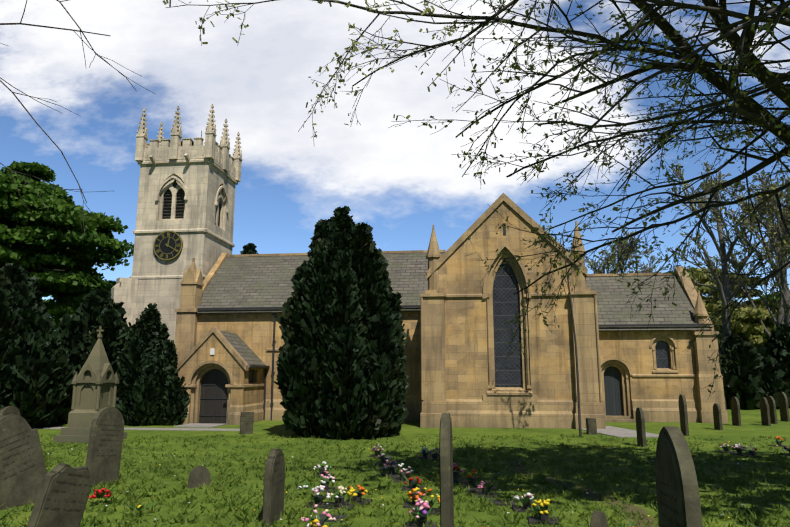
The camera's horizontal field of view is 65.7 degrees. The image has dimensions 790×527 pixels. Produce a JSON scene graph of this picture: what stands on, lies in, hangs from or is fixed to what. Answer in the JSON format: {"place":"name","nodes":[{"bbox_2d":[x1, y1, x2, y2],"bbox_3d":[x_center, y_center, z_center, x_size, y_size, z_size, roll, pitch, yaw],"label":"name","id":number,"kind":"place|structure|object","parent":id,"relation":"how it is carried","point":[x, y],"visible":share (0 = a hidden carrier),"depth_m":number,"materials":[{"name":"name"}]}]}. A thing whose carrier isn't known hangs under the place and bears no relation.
{"place":"outdoors","nodes":[
{"label":"outdoors","id":0,"kind":"place"},
{"bbox_2d":[111,104,241,343],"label":"church tower","id":1,"kind":"structure","parent":0,"point":[206,177],"depth_m":37.17,"materials":[{"name":"beige stone"}]},
{"bbox_2d":[155,181,184,259],"bbox_3d":[-13.337,-0.570,37.951,3.400,9.500,3.190,-1,-10,6],"label":"church clock face","id":2,"kind":"object","parent":1,"relation":"attached to","point":[164,248],"visible":0.23,"depth_m":36.44},
{"bbox_2d":[153,231,181,259],"bbox_3d":[-13.522,-1.085,36.404,1.800,1.800,0.060,-1,-10,6],"label":"clock","id":3,"kind":"object","parent":2,"relation":"attached to","point":[167,245],"visible":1,"depth_m":36.41,"materials":[{"name":"gold metal"}]},
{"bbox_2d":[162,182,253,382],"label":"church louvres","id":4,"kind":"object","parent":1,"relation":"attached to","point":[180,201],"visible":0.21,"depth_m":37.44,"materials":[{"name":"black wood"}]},
{"bbox_2d":[33,423,658,436],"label":"paved path","id":5,"kind":"structure","parent":0,"point":[615,431],"depth_m":25.96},
{"bbox_2d":[0,408,789,526],"bbox_3d":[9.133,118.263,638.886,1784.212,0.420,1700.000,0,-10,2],"label":"ground","id":6,"kind":"structure","parent":0,"point":[751,425],"depth_m":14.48,"materials":[{"name":"green plant"}]},
{"bbox_2d":[0,406,19,416],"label":"headstone","id":7,"kind":"object","parent":6,"relation":"on","point":[10,410],"visible":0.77,"depth_m":19.95,"materials":[{"name":"stone"}]},
{"bbox_2d":[0,415,46,509],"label":"headstone","id":8,"kind":"object","parent":6,"relation":"on","point":[23,470],"visible":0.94,"depth_m":9.18,"materials":[{"name":"stone"}]},
{"bbox_2d":[8,279,38,356],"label":"yew","id":9,"kind":"object","parent":6,"relation":"on","point":[31,301],"depth_m":28.25,"materials":[{"name":"green plant"}]},
{"bbox_2d":[0,261,75,428],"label":"yew","id":10,"kind":"object","parent":6,"relation":"on","point":[35,385],"visible":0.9,"depth_m":26.52,"materials":[{"name":"green plant"}]},
{"bbox_2d":[41,295,58,329],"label":"green tree","id":11,"kind":"object","parent":6,"relation":"on","point":[45,300],"depth_m":60.84,"materials":[{"name":"green plant"}]},
{"bbox_2d":[0,161,133,326],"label":"green tree","id":12,"kind":"object","parent":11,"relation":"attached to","point":[59,223],"depth_m":45.14,"materials":[{"name":"green plant"}]},
{"bbox_2d":[27,463,93,526],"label":"headstone","id":13,"kind":"object","parent":6,"relation":"on","point":[63,495],"visible":1,"depth_m":6.75,"materials":[{"name":"stone"}]},
{"bbox_2d":[0,0,154,233],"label":"tree branches","id":14,"kind":"object","parent":6,"relation":"on","point":[80,31],"visible":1,"depth_m":8.19,"materials":[{"name":"brown plant"}]},
{"bbox_2d":[60,293,113,422],"bbox_3d":[-15.268,4.825,31.311,3.152,6.864,3.126,0,-10,2],"label":"yew","id":15,"kind":"object","parent":6,"relation":"on","point":[107,300],"visible":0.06,"depth_m":30.80,"materials":[{"name":"green plant"}]},
{"bbox_2d":[53,326,126,442],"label":"monument gothic spire","id":16,"kind":"structure","parent":6,"relation":"on","point":[95,381],"depth_m":21.77,"materials":[{"name":"stone"}]},
{"bbox_2d":[55,287,133,423],"bbox_3d":[-15.344,4.803,31.410,5.215,7.109,5.375,0,-10,2],"label":"yew","id":17,"kind":"object","parent":6,"relation":"on","point":[110,320],"visible":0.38,"depth_m":30.41,"materials":[{"name":"green plant"}]},
{"bbox_2d":[85,407,123,486],"bbox_3d":[-5.367,3.537,11.313,0.124,1.730,0.780,-6,-18,15],"label":"headstone","id":18,"kind":"object","parent":6,"relation":"on","point":[104,452],"visible":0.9,"depth_m":11.28,"materials":[{"name":"stone"}]},
{"bbox_2d":[126,308,163,425],"bbox_3d":[-11.825,4.959,29.280,1.775,5.736,1.758,0,-10,2],"label":"yew","id":19,"kind":"object","parent":6,"relation":"on","point":[154,349],"visible":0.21,"depth_m":29.08,"materials":[{"name":"green plant"}]},
{"bbox_2d":[115,303,178,425],"bbox_3d":[-11.812,4.890,29.167,2.863,6.116,2.668,0,-10,2],"label":"yew","id":20,"kind":"object","parent":6,"relation":"on","point":[137,390],"visible":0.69,"depth_m":28.29,"materials":[{"name":"green plant"}]},
{"bbox_2d":[155,342,178,425],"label":"yew tree","id":21,"kind":"object","parent":6,"relation":"on","point":[173,364],"visible":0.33,"depth_m":28.82,"materials":[{"name":"green plant"}]},
{"bbox_2d":[149,340,190,425],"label":"yew tree","id":22,"kind":"object","parent":6,"relation":"on","point":[179,398],"depth_m":28.39,"materials":[{"name":"green plant"}]},
{"bbox_2d":[187,466,209,488],"bbox_3d":[-3.531,4.011,11.008,0.114,0.710,0.420,-20,-35,28],"label":"headstone","id":23,"kind":"object","parent":6,"relation":"on","point":[199,475],"visible":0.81,"depth_m":11.02,"materials":[{"name":"stone"}]},
{"bbox_2d":[240,412,253,433],"bbox_3d":[-5.851,6.468,24.146,0.500,1.200,0.144,4,-11,-23],"label":"headstone","id":24,"kind":"object","parent":6,"relation":"on","point":[246,422],"visible":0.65,"depth_m":24.11,"materials":[{"name":"stone"}]},
{"bbox_2d":[240,243,257,253],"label":"tree","id":25,"kind":"object","parent":6,"relation":"on","point":[251,246],"depth_m":52.94,"materials":[{"name":"green plant"}]},
{"bbox_2d":[262,448,284,526],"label":"headstone","id":26,"kind":"object","parent":6,"relation":"on","point":[273,491],"visible":0.98,"depth_m":8.36,"materials":[{"name":"stone"}]},
{"bbox_2d":[308,214,368,438],"bbox_3d":[-2.173,2.388,24.369,2.969,9.085,2.979,0,-10,2],"label":"yew","id":27,"kind":"object","parent":6,"relation":"on","point":[343,222],"visible":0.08,"depth_m":24.54,"materials":[{"name":"green plant"}]},
{"bbox_2d":[273,206,405,439],"bbox_3d":[-2.078,2.356,24.437,5.012,9.412,5.051,0,-10,2],"label":"yew","id":28,"kind":"object","parent":6,"relation":"on","point":[332,356],"visible":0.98,"depth_m":22.76,"materials":[{"name":"green plant"}]},
{"bbox_2d":[372,258,410,437],"bbox_3d":[-0.697,3.360,24.341,2.580,7.401,2.639,0,-10,2],"label":"yew tree","id":29,"kind":"object","parent":6,"relation":"on","point":[401,334],"visible":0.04,"depth_m":23.88,"materials":[{"name":"green plant"}]},
{"bbox_2d":[27,436,789,526],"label":"grave flowers","id":30,"kind":"object","parent":6,"relation":"on","point":[543,505],"visible":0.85,"depth_m":9.46,"materials":[{"name":"multicoloured plant"}]},
{"bbox_2d":[179,201,697,422],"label":"church sandstone walls","id":31,"kind":"structure","parent":6,"relation":"on","point":[550,356],"depth_m":28.60,"materials":[{"name":"beige stone"}]},
{"bbox_2d":[210,348,214,354],"bbox_3d":[-8.768,4.230,29.405,0.200,0.300,0.050,-1,-10,6],"label":"church porch plaque","id":32,"kind":"object","parent":31,"relation":"attached to","point":[212,351],"visible":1,"depth_m":29.39,"materials":[{"name":"white"}]},
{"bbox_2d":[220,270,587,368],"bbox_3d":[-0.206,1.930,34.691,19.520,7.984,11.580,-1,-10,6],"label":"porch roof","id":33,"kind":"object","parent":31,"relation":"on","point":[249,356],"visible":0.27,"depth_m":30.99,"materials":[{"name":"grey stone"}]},
{"bbox_2d":[196,252,711,331],"bbox_3d":[2.720,1.803,36.204,27.200,5.094,9.600,-1,-10,6],"label":"roof","id":34,"kind":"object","parent":31,"relation":"on","point":[261,281],"visible":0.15,"depth_m":33.78,"materials":[{"name":"grey stone"}]},
{"bbox_2d":[439,413,453,526],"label":"headstone","id":35,"kind":"object","parent":6,"relation":"on","point":[446,478],"visible":1,"depth_m":6.37,"materials":[{"name":"stone"}]},
{"bbox_2d":[175,193,727,428],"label":"church sandstone dressings","id":36,"kind":"structure","parent":6,"relation":"on","point":[500,409],"depth_m":28.43,"materials":[{"name":"beige stone"}]},
{"bbox_2d":[199,369,227,423],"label":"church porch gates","id":37,"kind":"object","parent":36,"relation":"attached to","point":[207,405],"visible":0.66,"depth_m":29.58,"materials":[{"name":"black metal"}]},
{"bbox_2d":[493,259,669,386],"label":"church windows","id":38,"kind":"structure","parent":36,"relation":"attached to","point":[506,307],"depth_m":28.32,"materials":[{"name":"grey glass"}]},
{"bbox_2d":[604,366,622,415],"bbox_3d":[11.115,6.875,31.183,0.900,3.230,0.001,-1,-10,6],"label":"priest door","id":39,"kind":"structure","parent":36,"relation":"attached to","point":[613,392],"depth_m":31.23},
{"bbox_2d":[198,131,713,422],"bbox_3d":[1.385,-0.634,32.980,29.229,18.450,7.931,-1,-10,6],"label":"church ironwork","id":40,"kind":"object","parent":6,"relation":"on","point":[402,306],"visible":0.38,"depth_m":31.47,"materials":[{"name":"black metal"}]},
{"bbox_2d":[162,0,789,398],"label":"tree branches","id":41,"kind":"object","parent":6,"relation":"on","point":[761,18],"depth_m":11.04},
{"bbox_2d":[305,441,789,526],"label":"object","id":42,"kind":"object","parent":6,"relation":"on","point":[544,517],"visible":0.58,"depth_m":9.78,"materials":[{"name":"multicoloured plant"}]},
{"bbox_2d":[539,211,587,436],"bbox_3d":[6.682,2.270,23.702,1.711,8.974,1.592,0,-10,2],"label":"young tree","id":43,"kind":"object","parent":6,"relation":"on","point":[578,399],"visible":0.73,"depth_m":23.48,"materials":[{"name":"brown plant"}]},
{"bbox_2d":[540,213,590,287],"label":"sapling buds","id":44,"kind":"object","parent":43,"relation":"attached to","point":[559,262],"visible":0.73,"depth_m":24.26,"materials":[{"name":"green plant"}]},
{"bbox_2d":[586,418,596,434],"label":"headstone","id":45,"kind":"object","parent":6,"relation":"on","point":[591,426],"visible":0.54,"depth_m":23.98,"materials":[{"name":"stone"}]},
{"bbox_2d":[590,510,607,526],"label":"headstone","id":46,"kind":"object","parent":6,"relation":"on","point":[598,518],"visible":1,"depth_m":7.06,"materials":[{"name":"stone"}]},
{"bbox_2d":[584,230,667,273],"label":"bare tree","id":47,"kind":"object","parent":6,"relation":"on","point":[623,247],"visible":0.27,"depth_m":60.45,"materials":[{"name":"plant"}]},
{"bbox_2d":[635,407,646,446],"bbox_3d":[7.986,5.479,19.879,0.124,1.570,0.650,-1,-10,6],"label":"headstone","id":48,"kind":"object","parent":6,"relation":"on","point":[640,428],"visible":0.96,"depth_m":19.72,"materials":[{"name":"stone"}]},
{"bbox_2d":[655,426,702,526],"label":"headstone","id":49,"kind":"object","parent":6,"relation":"on","point":[678,497],"visible":1,"depth_m":4.95,"materials":[{"name":"stone"}]},
{"bbox_2d":[679,394,688,435],"bbox_3d":[11.298,6.088,23.947,0.124,1.900,0.700,-2,-10,9],"label":"headstone","id":50,"kind":"object","parent":6,"relation":"on","point":[683,414],"visible":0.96,"depth_m":23.78,"materials":[{"name":"stone"}]},
{"bbox_2d":[713,403,722,429],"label":"headstone","id":51,"kind":"object","parent":6,"relation":"on","point":[717,416],"visible":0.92,"depth_m":26.08,"materials":[{"name":"stone"}]},
{"bbox_2d":[665,161,789,338],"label":"bare tree","id":52,"kind":"object","parent":6,"relation":"on","point":[725,292],"visible":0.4,"depth_m":48.87,"materials":[{"name":"brown plant"}]},
{"bbox_2d":[687,267,784,346],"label":"light tree","id":53,"kind":"object","parent":6,"relation":"on","point":[747,327],"visible":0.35,"depth_m":55.44,"materials":[{"name":"green plant"}]},
{"bbox_2d":[731,397,740,425],"bbox_3d":[15.769,7.005,28.315,0.124,1.650,0.700,-1,-8,6],"label":"headstone","id":54,"kind":"object","parent":6,"relation":"on","point":[735,412],"visible":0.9,"depth_m":28.22,"materials":[{"name":"stone"}]},
{"bbox_2d":[720,334,762,408],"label":"evergreen","id":55,"kind":"object","parent":6,"relation":"on","point":[732,341],"visible":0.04,"depth_m":43.34,"materials":[{"name":"green plant"}]},
{"bbox_2d":[707,176,789,325],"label":"bare tree","id":56,"kind":"object","parent":6,"relation":"on","point":[784,295],"visible":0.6,"depth_m":46.50,"materials":[{"name":"brown plant"}]},
{"bbox_2d":[708,168,789,338],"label":"bare tree","id":57,"kind":"object","parent":6,"relation":"on","point":[779,319],"visible":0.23,"depth_m":54.35,"materials":[{"name":"grey plant"}]},
{"bbox_2d":[718,333,789,409],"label":"evergreen","id":58,"kind":"object","parent":6,"relation":"on","point":[751,389],"visible":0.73,"depth_m":41.56,"materials":[{"name":"green plant"}]},
{"bbox_2d":[760,397,770,425],"bbox_3d":[17.172,7.028,28.385,0.124,1.629,0.750,-2,-9,9],"label":"headstone","id":59,"kind":"object","parent":6,"relation":"on","point":[765,413],"visible":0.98,"depth_m":28.29,"materials":[{"name":"stone"}]},
{"bbox_2d":[766,396,777,423],"bbox_3d":[18.103,7.212,29.457,0.124,1.650,0.700,0,-11,1],"label":"headstone","id":60,"kind":"object","parent":6,"relation":"on","point":[772,408],"visible":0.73,"depth_m":29.25,"materials":[{"name":"stone"}]},
{"bbox_2d":[757,290,789,339],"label":"horizon tree","id":61,"kind":"object","parent":6,"relation":"on","point":[764,297],"visible":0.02,"depth_m":69.88,"materials":[{"name":"green plant"}]},
{"bbox_2d":[763,323,789,407],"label":"evergreen","id":62,"kind":"object","parent":6,"relation":"on","point":[783,364],"visible":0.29,"depth_m":43.82,"materials":[{"name":"green plant"}]},
{"bbox_2d":[766,330,789,407],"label":"evergreen","id":63,"kind":"object","parent":6,"relation":"on","point":[774,351],"visible":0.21,"depth_m":45.16,"materials":[{"name":"green plant"}]},
{"bbox_2d":[778,392,789,421],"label":"headstone","id":64,"kind":"object","parent":6,"relation":"on","point":[783,406],"visible":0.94,"depth_m":30.84,"materials":[{"name":"stone"}]},
{"bbox_2d":[0,0,789,302],"label":"sky","id":65,"kind":"structure","parent":0,"point":[402,181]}
]}

